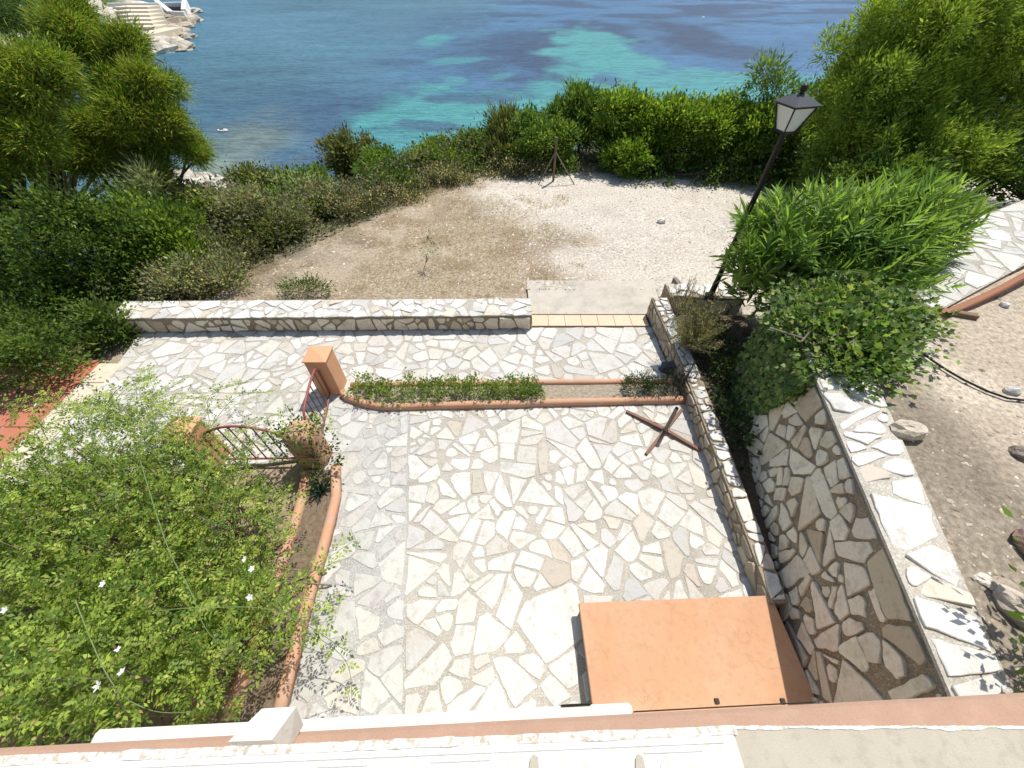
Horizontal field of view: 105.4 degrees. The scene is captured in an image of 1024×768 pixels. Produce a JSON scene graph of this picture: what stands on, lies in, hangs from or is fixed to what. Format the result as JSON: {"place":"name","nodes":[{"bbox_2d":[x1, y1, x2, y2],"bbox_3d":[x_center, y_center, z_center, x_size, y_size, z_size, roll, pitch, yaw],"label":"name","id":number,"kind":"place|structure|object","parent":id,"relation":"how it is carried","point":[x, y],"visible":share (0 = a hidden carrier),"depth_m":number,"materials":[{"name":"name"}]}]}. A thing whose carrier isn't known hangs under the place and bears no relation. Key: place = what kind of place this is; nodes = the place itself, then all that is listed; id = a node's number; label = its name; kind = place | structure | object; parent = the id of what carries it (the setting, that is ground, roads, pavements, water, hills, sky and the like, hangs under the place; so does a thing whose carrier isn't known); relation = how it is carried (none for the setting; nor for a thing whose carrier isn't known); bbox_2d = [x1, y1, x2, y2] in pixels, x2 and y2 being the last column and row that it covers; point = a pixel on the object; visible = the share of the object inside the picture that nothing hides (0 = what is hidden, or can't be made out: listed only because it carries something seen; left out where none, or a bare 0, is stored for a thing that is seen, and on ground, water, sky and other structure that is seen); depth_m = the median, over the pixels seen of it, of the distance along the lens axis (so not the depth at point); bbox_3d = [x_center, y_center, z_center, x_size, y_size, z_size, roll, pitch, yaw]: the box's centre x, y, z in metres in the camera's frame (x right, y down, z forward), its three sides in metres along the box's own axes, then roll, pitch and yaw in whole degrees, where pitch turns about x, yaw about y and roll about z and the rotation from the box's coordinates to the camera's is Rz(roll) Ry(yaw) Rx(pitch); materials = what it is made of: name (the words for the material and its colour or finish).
{"place":"outdoors","nodes":[
{"label":"outdoors","id":0,"kind":"place"},
{"bbox_2d":[0,360,105,460],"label":"tiled terrace","id":1,"kind":"structure","parent":0,"point":[6,431],"depth_m":6.28,"materials":[{"name":"tile"}]},
{"bbox_2d":[0,0,195,45],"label":"rocky shore","id":2,"kind":"structure","parent":0,"point":[111,11],"depth_m":132.71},
{"bbox_2d":[106,3,181,36],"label":"bathing terrace","id":3,"kind":"structure","parent":2,"relation":"on","point":[149,14],"depth_m":124.19,"materials":[{"name":"concrete"}]},
{"bbox_2d":[154,0,190,18],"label":"jetty wall","id":4,"kind":"structure","parent":2,"relation":"on","point":[182,8],"depth_m":150.76,"materials":[{"name":"white paint"}]},
{"bbox_2d":[164,14,196,23],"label":"shore rock","id":5,"kind":"object","parent":2,"relation":"on","point":[175,19],"visible":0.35,"depth_m":136.63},
{"bbox_2d":[88,0,113,23],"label":"coast road","id":6,"kind":"structure","parent":0,"point":[99,2],"depth_m":75.09,"materials":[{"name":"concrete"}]},
{"bbox_2d":[3,327,676,498],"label":"path paving","id":7,"kind":"structure","parent":0,"point":[265,361],"depth_m":6.79,"materials":[{"name":"white stone"}]},
{"bbox_2d":[157,417,231,472],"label":"gate pillar","id":8,"kind":"structure","parent":7,"relation":"on","point":[201,430],"depth_m":5.02,"materials":[{"name":"concrete"}]},
{"bbox_2d":[302,346,346,394],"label":"gate pillar","id":9,"kind":"structure","parent":7,"relation":"on","point":[323,360],"depth_m":5.94,"materials":[{"name":"paint"}]},
{"bbox_2d":[302,369,330,432],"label":"metal gate","id":10,"kind":"structure","parent":9,"relation":"attached to","point":[307,393],"depth_m":5.68,"materials":[{"name":"brown metal"}]},
{"bbox_2d":[248,400,754,721],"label":"terrace paving","id":11,"kind":"structure","parent":0,"point":[498,546],"depth_m":4.68,"materials":[{"name":"white stone"}]},
{"bbox_2d":[220,464,341,720],"bbox_3d":[-2.463,2.119,4.472,0.603,0.136,2.672,-3,48,-2],"label":"side planter","id":12,"kind":"object","parent":11,"relation":"on","point":[316,522],"visible":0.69,"depth_m":4.31,"materials":[{"name":"concrete"}]},
{"bbox_2d":[0,363,360,747],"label":"jasmine bush","id":13,"kind":"object","parent":12,"relation":"in","point":[176,623],"visible":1,"depth_m":3.47,"materials":[{"name":"green plant"}]},
{"bbox_2d":[310,478,330,502],"bbox_3d":[-2.480,1.369,5.052,0.340,0.172,0.353,0,48,0],"label":"aloe","id":14,"kind":"object","parent":12,"relation":"in","point":[319,489],"visible":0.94,"depth_m":5.09,"materials":[{"name":"green plant"}]},
{"bbox_2d":[283,420,331,470],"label":"gate pillar","id":15,"kind":"structure","parent":11,"relation":"on","point":[314,439],"depth_m":5.08,"materials":[{"name":"concrete"}]},
{"bbox_2d":[203,425,293,459],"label":"metal gate","id":16,"kind":"structure","parent":15,"relation":"attached to","point":[246,435],"depth_m":5.04,"materials":[{"name":"brown metal"}]},
{"bbox_2d":[249,407,347,491],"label":"creeper","id":17,"kind":"object","parent":15,"relation":"attached to","point":[300,447],"visible":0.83,"depth_m":4.99,"materials":[{"name":"green plant"}]},
{"bbox_2d":[339,378,686,410],"bbox_3d":[-0.013,0.146,6.256,5.503,0.124,0.566,-1,48,-1],"label":"planting bed","id":18,"kind":"object","parent":11,"relation":"on","point":[579,392],"visible":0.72,"depth_m":6.18,"materials":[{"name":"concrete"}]},
{"bbox_2d":[343,367,516,409],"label":"groundcover plant","id":19,"kind":"object","parent":18,"relation":"in","point":[420,384],"visible":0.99,"depth_m":6.14,"materials":[{"name":"green plant"}]},
{"bbox_2d":[495,371,546,402],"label":"groundcover plant","id":20,"kind":"object","parent":18,"relation":"in","point":[514,383],"visible":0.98,"depth_m":6.15,"materials":[{"name":"green plant"}]},
{"bbox_2d":[619,365,672,398],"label":"succulent bush","id":21,"kind":"object","parent":18,"relation":"in","point":[645,382],"visible":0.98,"depth_m":6.17,"materials":[{"name":"green plant"}]},
{"bbox_2d":[657,363,697,395],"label":"twiggy plant","id":22,"kind":"object","parent":18,"relation":"in","point":[680,380],"visible":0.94,"depth_m":6.15,"materials":[{"name":"green plant"}]},
{"bbox_2d":[626,407,700,454],"bbox_3d":[2.230,0.524,5.603,0.948,0.570,0.830,0,48,0],"label":"parasol base","id":23,"kind":"object","parent":11,"relation":"on","point":[674,416],"visible":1,"depth_m":5.70,"materials":[{"name":"brown metal"}]},
{"bbox_2d":[578,596,814,713],"bbox_3d":[1.747,2.818,3.767,2.093,0.270,1.350,0,48,0],"label":"masonry bench","id":24,"kind":"object","parent":11,"relation":"on","point":[642,655],"visible":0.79,"depth_m":3.79,"materials":[{"name":"concrete"}]},
{"bbox_2d":[0,150,1023,747],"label":"terrain","id":25,"kind":"structure","parent":0,"point":[982,346],"depth_m":7.91,"materials":[{"name":"soil"}]},
{"bbox_2d":[0,15,104,260],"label":"pine tree","id":26,"kind":"object","parent":25,"relation":"on","point":[36,78],"visible":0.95,"depth_m":6.70,"materials":[{"name":"green plant"}]},
{"bbox_2d":[0,363,121,489],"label":"stone edging","id":27,"kind":"object","parent":25,"relation":"on","point":[102,372],"visible":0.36,"depth_m":6.25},
{"bbox_2d":[0,164,148,403],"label":"shrub","id":28,"kind":"object","parent":25,"relation":"on","point":[29,292],"visible":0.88,"depth_m":6.82,"materials":[{"name":"green plant"}]},
{"bbox_2d":[0,0,174,291],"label":"pine tree","id":29,"kind":"object","parent":25,"relation":"on","point":[8,11],"visible":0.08,"depth_m":8.94,"materials":[{"name":"green plant"}]},
{"bbox_2d":[15,0,227,209],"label":"pine tree","id":30,"kind":"object","parent":25,"relation":"on","point":[136,109],"visible":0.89,"depth_m":7.94,"materials":[{"name":"green plant"}]},
{"bbox_2d":[67,176,209,301],"bbox_3d":[-7.527,-2.879,8.098,2.142,2.363,2.782,0,48,0],"label":"shrub","id":31,"kind":"object","parent":25,"relation":"on","point":[148,211],"visible":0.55,"depth_m":7.65,"materials":[{"name":"green plant"}]},
{"bbox_2d":[96,141,181,206],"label":"shrub","id":32,"kind":"object","parent":25,"relation":"on","point":[144,181],"visible":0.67,"depth_m":8.23,"materials":[{"name":"green plant"}]},
{"bbox_2d":[116,213,213,270],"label":"shrub","id":33,"kind":"object","parent":25,"relation":"on","point":[189,240],"visible":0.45,"depth_m":7.76,"materials":[{"name":"green plant"}]},
{"bbox_2d":[121,243,259,302],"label":"shrub","id":34,"kind":"object","parent":25,"relation":"on","point":[177,279],"visible":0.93,"depth_m":7.61,"materials":[{"name":"green plant"}]},
{"bbox_2d":[150,174,231,220],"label":"shrub","id":35,"kind":"object","parent":25,"relation":"on","point":[177,188],"visible":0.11,"depth_m":8.89,"materials":[{"name":"green plant"}]},
{"bbox_2d":[164,185,223,231],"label":"shrub","id":36,"kind":"object","parent":25,"relation":"on","point":[194,203],"visible":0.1,"depth_m":8.77,"materials":[{"name":"green plant"}]},
{"bbox_2d":[176,220,268,289],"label":"shrub","id":37,"kind":"object","parent":25,"relation":"on","point":[222,251],"visible":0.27,"depth_m":8.26,"materials":[{"name":"green plant"}]},
{"bbox_2d":[181,173,293,237],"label":"shrub","id":38,"kind":"object","parent":25,"relation":"on","point":[235,197],"visible":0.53,"depth_m":8.87,"materials":[{"name":"green plant"}]},
{"bbox_2d":[199,210,305,258],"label":"shrub","id":39,"kind":"object","parent":25,"relation":"on","point":[270,233],"visible":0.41,"depth_m":8.87,"materials":[{"name":"green plant"}]},
{"bbox_2d":[215,159,301,189],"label":"shrub","id":40,"kind":"object","parent":25,"relation":"on","point":[241,173],"visible":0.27,"depth_m":10.41,"materials":[{"name":"green plant"}]},
{"bbox_2d":[246,178,296,205],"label":"shrub","id":41,"kind":"object","parent":25,"relation":"on","point":[267,188],"visible":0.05,"depth_m":9.77,"materials":[{"name":"green plant"}]},
{"bbox_2d":[240,184,330,246],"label":"shrub","id":42,"kind":"object","parent":25,"relation":"on","point":[294,206],"visible":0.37,"depth_m":9.28,"materials":[{"name":"green plant"}]},
{"bbox_2d":[249,159,337,198],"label":"shrub","id":43,"kind":"object","parent":25,"relation":"on","point":[285,181],"visible":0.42,"depth_m":10.32,"materials":[{"name":"green plant"}]},
{"bbox_2d":[271,159,334,182],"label":"shrub","id":44,"kind":"object","parent":25,"relation":"on","point":[320,168],"visible":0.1,"depth_m":11.00,"materials":[{"name":"green plant"}]},
{"bbox_2d":[274,270,336,299],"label":"weed tuft","id":45,"kind":"object","parent":25,"relation":"on","point":[303,282],"visible":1,"depth_m":7.73,"materials":[{"name":"green plant"}]},
{"bbox_2d":[110,298,531,332],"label":"stone wall","id":46,"kind":"structure","parent":25,"relation":"on","point":[334,315],"depth_m":7.25,"materials":[{"name":"stone"}]},
{"bbox_2d":[296,185,356,222],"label":"shrub","id":47,"kind":"object","parent":25,"relation":"on","point":[319,209],"visible":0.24,"depth_m":9.90,"materials":[{"name":"green plant"}]},
{"bbox_2d":[299,175,388,222],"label":"shrub","id":48,"kind":"object","parent":25,"relation":"on","point":[355,194],"visible":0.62,"depth_m":10.07,"materials":[{"name":"green plant"}]},
{"bbox_2d":[311,120,379,194],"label":"shrub","id":49,"kind":"object","parent":25,"relation":"on","point":[342,147],"visible":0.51,"depth_m":12.26,"materials":[{"name":"green plant"}]},
{"bbox_2d":[347,137,414,190],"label":"shrub","id":50,"kind":"object","parent":25,"relation":"on","point":[371,154],"visible":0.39,"depth_m":11.92,"materials":[{"name":"green plant"}]},
{"bbox_2d":[214,183,559,299],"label":"yard stones","id":51,"kind":"object","parent":25,"relation":"on","point":[362,275],"visible":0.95,"depth_m":8.94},
{"bbox_2d":[366,162,425,195],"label":"shrub","id":52,"kind":"object","parent":25,"relation":"on","point":[398,176],"visible":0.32,"depth_m":10.88,"materials":[{"name":"green plant"}]},
{"bbox_2d":[211,175,585,300],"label":"dry grass","id":53,"kind":"structure","parent":25,"relation":"on","point":[424,223],"depth_m":8.96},
{"bbox_2d":[360,166,442,208],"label":"shrub","id":54,"kind":"object","parent":25,"relation":"on","point":[407,195],"visible":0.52,"depth_m":10.66,"materials":[{"name":"green plant"}]},
{"bbox_2d":[397,129,475,172],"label":"shrub","id":55,"kind":"object","parent":25,"relation":"on","point":[431,139],"visible":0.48,"depth_m":12.02,"materials":[{"name":"green plant"}]},
{"bbox_2d":[411,154,499,187],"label":"shrub","id":56,"kind":"object","parent":25,"relation":"on","point":[447,173],"visible":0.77,"depth_m":11.36,"materials":[{"name":"green plant"}]},
{"bbox_2d":[447,118,495,171],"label":"shrub","id":57,"kind":"object","parent":25,"relation":"on","point":[475,143],"visible":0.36,"depth_m":12.20,"materials":[{"name":"green plant"}]},
{"bbox_2d":[472,148,556,181],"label":"shrub","id":58,"kind":"object","parent":25,"relation":"on","point":[512,170],"visible":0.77,"depth_m":11.73,"materials":[{"name":"green plant"}]},
{"bbox_2d":[476,95,561,166],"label":"shrub","id":59,"kind":"object","parent":25,"relation":"on","point":[498,123],"visible":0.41,"depth_m":11.98,"materials":[{"name":"green plant"}]},
{"bbox_2d":[46,124,1022,326],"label":"undergrowth","id":60,"kind":"object","parent":25,"relation":"on","point":[378,170],"visible":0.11,"depth_m":10.01,"materials":[{"name":"green plant"}]},
{"bbox_2d":[504,97,587,175],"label":"shrub","id":61,"kind":"object","parent":25,"relation":"on","point":[534,129],"visible":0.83,"depth_m":11.59,"materials":[{"name":"green plant"}]},
{"bbox_2d":[538,137,573,184],"bbox_3d":[1.301,-6.330,11.103,1.077,1.160,0.298,0,48,0],"label":"tripod stand","id":62,"kind":"object","parent":25,"relation":"on","point":[554,156],"visible":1,"depth_m":11.18,"materials":[{"name":"brown wood"}]},
{"bbox_2d":[543,73,619,157],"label":"shrub","id":63,"kind":"object","parent":25,"relation":"on","point":[580,100],"visible":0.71,"depth_m":11.98,"materials":[{"name":"green plant"}]},
{"bbox_2d":[532,315,648,326],"bbox_3d":[1.495,-1.190,7.575,2.250,0.134,0.335,0,48,0],"label":"tile step","id":64,"kind":"object","parent":25,"relation":"on","point":[589,321],"visible":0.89,"depth_m":7.50,"materials":[{"name":"tile"}]},
{"bbox_2d":[526,280,657,317],"bbox_3d":[1.625,-1.723,7.953,2.650,0.285,0.955,0,48,0],"label":"concrete pad","id":65,"kind":"object","parent":25,"relation":"on","point":[622,298],"visible":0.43,"depth_m":7.88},
{"bbox_2d":[588,78,673,181],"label":"shrub","id":66,"kind":"object","parent":25,"relation":"on","point":[627,112],"visible":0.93,"depth_m":11.35,"materials":[{"name":"green plant"}]},
{"bbox_2d":[484,176,799,303],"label":"yard gravel","id":67,"kind":"structure","parent":25,"relation":"on","point":[644,210],"depth_m":9.74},
{"bbox_2d":[658,361,676,374],"bbox_3d":[2.701,-0.270,6.645,0.404,0.304,0.252,0,48,0],"label":"rock","id":68,"kind":"object","parent":25,"relation":"on","point":[663,367],"visible":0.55,"depth_m":6.55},
{"bbox_2d":[663,274,707,316],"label":"dry bush","id":69,"kind":"object","parent":25,"relation":"on","point":[682,304],"visible":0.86,"depth_m":6.87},
{"bbox_2d":[643,83,740,176],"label":"shrub","id":70,"kind":"object","parent":25,"relation":"on","point":[682,114],"visible":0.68,"depth_m":11.17,"materials":[{"name":"green plant"}]},
{"bbox_2d":[668,287,733,353],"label":"dry bush","id":71,"kind":"object","parent":25,"relation":"on","point":[691,339],"visible":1,"depth_m":6.09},
{"bbox_2d":[660,283,744,314],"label":"bed end wall","id":72,"kind":"structure","parent":25,"relation":"on","point":[733,306],"depth_m":7.42,"materials":[{"name":"stone"}]},
{"bbox_2d":[704,83,822,300],"bbox_3d":[3.720,-2.715,6.131,0.410,3.240,0.410,-11,49,-10],"label":"street lamp","id":73,"kind":"object","parent":72,"relation":"on","point":[793,112],"visible":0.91,"depth_m":5.18,"materials":[{"name":"metal"}]},
{"bbox_2d":[601,138,808,191],"bbox_3d":[5.652,-6.303,11.526,6.050,1.794,2.457,12,49,11],"label":"shrub","id":74,"kind":"object","parent":25,"relation":"on","point":[718,175],"visible":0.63,"depth_m":11.31,"materials":[{"name":"green plant"}]},
{"bbox_2d":[646,297,787,607],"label":"garden bed wall","id":75,"kind":"structure","parent":25,"relation":"on","point":[756,560],"depth_m":5.16,"materials":[{"name":"stone"}]},
{"bbox_2d":[693,307,762,473],"bbox_3d":[3.352,0.016,6.026,1.200,0.928,3.261,14,49,12],"label":"creeper","id":76,"kind":"object","parent":25,"relation":"on","point":[745,431],"visible":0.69,"depth_m":5.76,"materials":[{"name":"green plant"}]},
{"bbox_2d":[688,82,805,182],"bbox_3d":[6.940,-7.285,11.686,3.539,2.625,2.779,0,48,0],"label":"shrub","id":77,"kind":"object","parent":25,"relation":"on","point":[747,121],"visible":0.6,"depth_m":11.04,"materials":[{"name":"green plant"}]},
{"bbox_2d":[737,42,810,161],"bbox_3d":[7.333,-7.645,11.311,2.402,3.348,1.488,23,52,19],"label":"sapling","id":78,"kind":"object","parent":25,"relation":"on","point":[778,71],"visible":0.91,"depth_m":10.62,"materials":[{"name":"green plant"}]},
{"bbox_2d":[744,76,829,185],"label":"shrub","id":79,"kind":"object","parent":25,"relation":"on","point":[807,137],"visible":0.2,"depth_m":10.71,"materials":[{"name":"green plant"}]},
{"bbox_2d":[708,160,1008,321],"bbox_3d":[5.189,-2.190,6.065,4.008,2.064,2.716,0,48,0],"label":"oleander","id":80,"kind":"object","parent":25,"relation":"on","point":[897,224],"visible":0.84,"depth_m":5.63,"materials":[{"name":"green plant"}]},
{"bbox_2d":[783,112,946,195],"bbox_3d":[8.166,-4.970,9.199,2.774,2.385,2.953,-35,57,-27],"label":"shrub","id":81,"kind":"object","parent":25,"relation":"on","point":[816,151],"visible":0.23,"depth_m":9.13,"materials":[{"name":"green plant"}]},
{"bbox_2d":[731,304,1012,703],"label":"retaining wall","id":82,"kind":"structure","parent":25,"relation":"on","point":[880,605],"depth_m":3.46,"materials":[{"name":"stone"}]},
{"bbox_2d":[726,266,961,422],"bbox_3d":[4.367,-0.349,5.267,2.598,2.107,2.686,0,48,0],"label":"ivy","id":83,"kind":"object","parent":82,"relation":"on","point":[856,329],"visible":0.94,"depth_m":4.71,"materials":[{"name":"green plant"}]},
{"bbox_2d":[1001,505,1023,692],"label":"leafy plant","id":84,"kind":"object","parent":82,"relation":"on","point":[1015,614],"visible":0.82,"depth_m":2.52,"materials":[{"name":"green plant"}]},
{"bbox_2d":[809,139,994,212],"bbox_3d":[7.944,-3.985,8.163,3.064,1.895,2.134,0,48,0],"label":"shrub","id":85,"kind":"object","parent":25,"relation":"on","point":[870,168],"visible":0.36,"depth_m":7.76,"materials":[{"name":"green plant"}]},
{"bbox_2d":[795,0,1023,189],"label":"broad tree","id":86,"kind":"object","parent":25,"relation":"on","point":[963,71],"visible":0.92,"depth_m":7.80,"materials":[{"name":"leaf"},{"name":"bark"}]},
{"bbox_2d":[890,419,929,440],"bbox_3d":[3.913,0.459,3.841,0.325,0.208,0.247,-17,50,-15],"label":"rock","id":87,"kind":"object","parent":25,"relation":"on","point":[908,430],"visible":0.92,"depth_m":3.77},
{"bbox_2d":[942,307,979,319],"bbox_3d":[5.842,-0.922,5.128,0.440,0.080,0.080,15,50,13],"label":"broken board","id":88,"kind":"object","parent":25,"relation":"on","point":[968,315],"visible":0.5,"depth_m":5.07,"materials":[{"name":"brown wood"}]},
{"bbox_2d":[922,353,1023,400],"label":"garden hose","id":89,"kind":"object","parent":25,"relation":"on","point":[965,380],"visible":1,"depth_m":4.28,"materials":[{"name":"black rubber"}]},
{"bbox_2d":[940,272,1023,318],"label":"path edging","id":90,"kind":"object","parent":25,"relation":"on","point":[1003,288],"visible":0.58,"depth_m":5.28,"materials":[{"name":"ceramic"}]},
{"bbox_2d":[973,572,992,586],"bbox_3d":[3.592,1.492,2.977,0.130,0.069,0.110,0,48,0],"label":"rock","id":91,"kind":"object","parent":25,"relation":"on","point":[982,578],"visible":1,"depth_m":2.96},
{"bbox_2d":[944,123,1023,208],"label":"shrub","id":92,"kind":"object","parent":25,"relation":"on","point":[1017,188],"visible":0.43,"depth_m":8.25,"materials":[{"name":"green plant"}]},
{"bbox_2d":[986,576,1021,592],"bbox_3d":[3.690,1.528,2.937,0.241,0.104,0.162,0,48,0],"label":"rock","id":93,"kind":"object","parent":25,"relation":"on","point":[997,581],"visible":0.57,"depth_m":2.92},
{"bbox_2d":[992,584,1023,628],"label":"rock","id":94,"kind":"object","parent":25,"relation":"on","point":[1006,597],"visible":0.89,"depth_m":2.81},
{"bbox_2d":[1003,386,1022,395],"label":"rock","id":95,"kind":"object","parent":25,"relation":"on","point":[1013,390],"visible":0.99,"depth_m":4.21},
{"bbox_2d":[1008,445,1023,462],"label":"rock","id":96,"kind":"object","parent":25,"relation":"on","point":[1017,451],"visible":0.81,"depth_m":3.69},
{"bbox_2d":[1012,528,1023,554],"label":"rock","id":97,"kind":"object","parent":25,"relation":"on","point":[1019,533],"visible":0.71,"depth_m":3.12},
{"bbox_2d":[0,693,1023,767],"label":"house","id":98,"kind":"structure","parent":0,"point":[978,731],"depth_m":0.74,"materials":[{"name":"white paint"}]},
{"bbox_2d":[228,707,302,745],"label":"white block","id":99,"kind":"structure","parent":98,"relation":"on","point":[270,726],"depth_m":1.67,"materials":[{"name":"paint"}]},
{"bbox_2d":[14,0,1019,263],"bbox_3d":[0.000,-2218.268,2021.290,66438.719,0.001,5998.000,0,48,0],"label":"sea","id":100,"kind":"structure","parent":0,"point":[276,82],"depth_m":97.29,"materials":[{"name":"liquid"}]},
{"bbox_2d":[146,40,178,54],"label":"shore rock","id":101,"kind":"object","parent":100,"relation":"in","point":[163,47],"visible":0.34,"depth_m":100.70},
{"bbox_2d":[166,38,194,51],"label":"shore rock","id":102,"kind":"object","parent":100,"relation":"in","point":[184,45],"visible":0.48,"depth_m":103.58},
{"bbox_2d":[183,172,211,179],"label":"shore rock","id":103,"kind":"object","parent":100,"relation":"in","point":[190,175],"visible":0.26,"depth_m":43.36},
{"bbox_2d":[866,200,1023,308],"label":"path paving","id":104,"kind":"structure","parent":0,"point":[1000,255],"depth_m":5.98,"materials":[{"name":"white stone"}]},
{"bbox_2d":[881,289,1023,691],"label":"gravel ground","id":105,"kind":"structure","parent":0,"point":[953,506],"depth_m":3.56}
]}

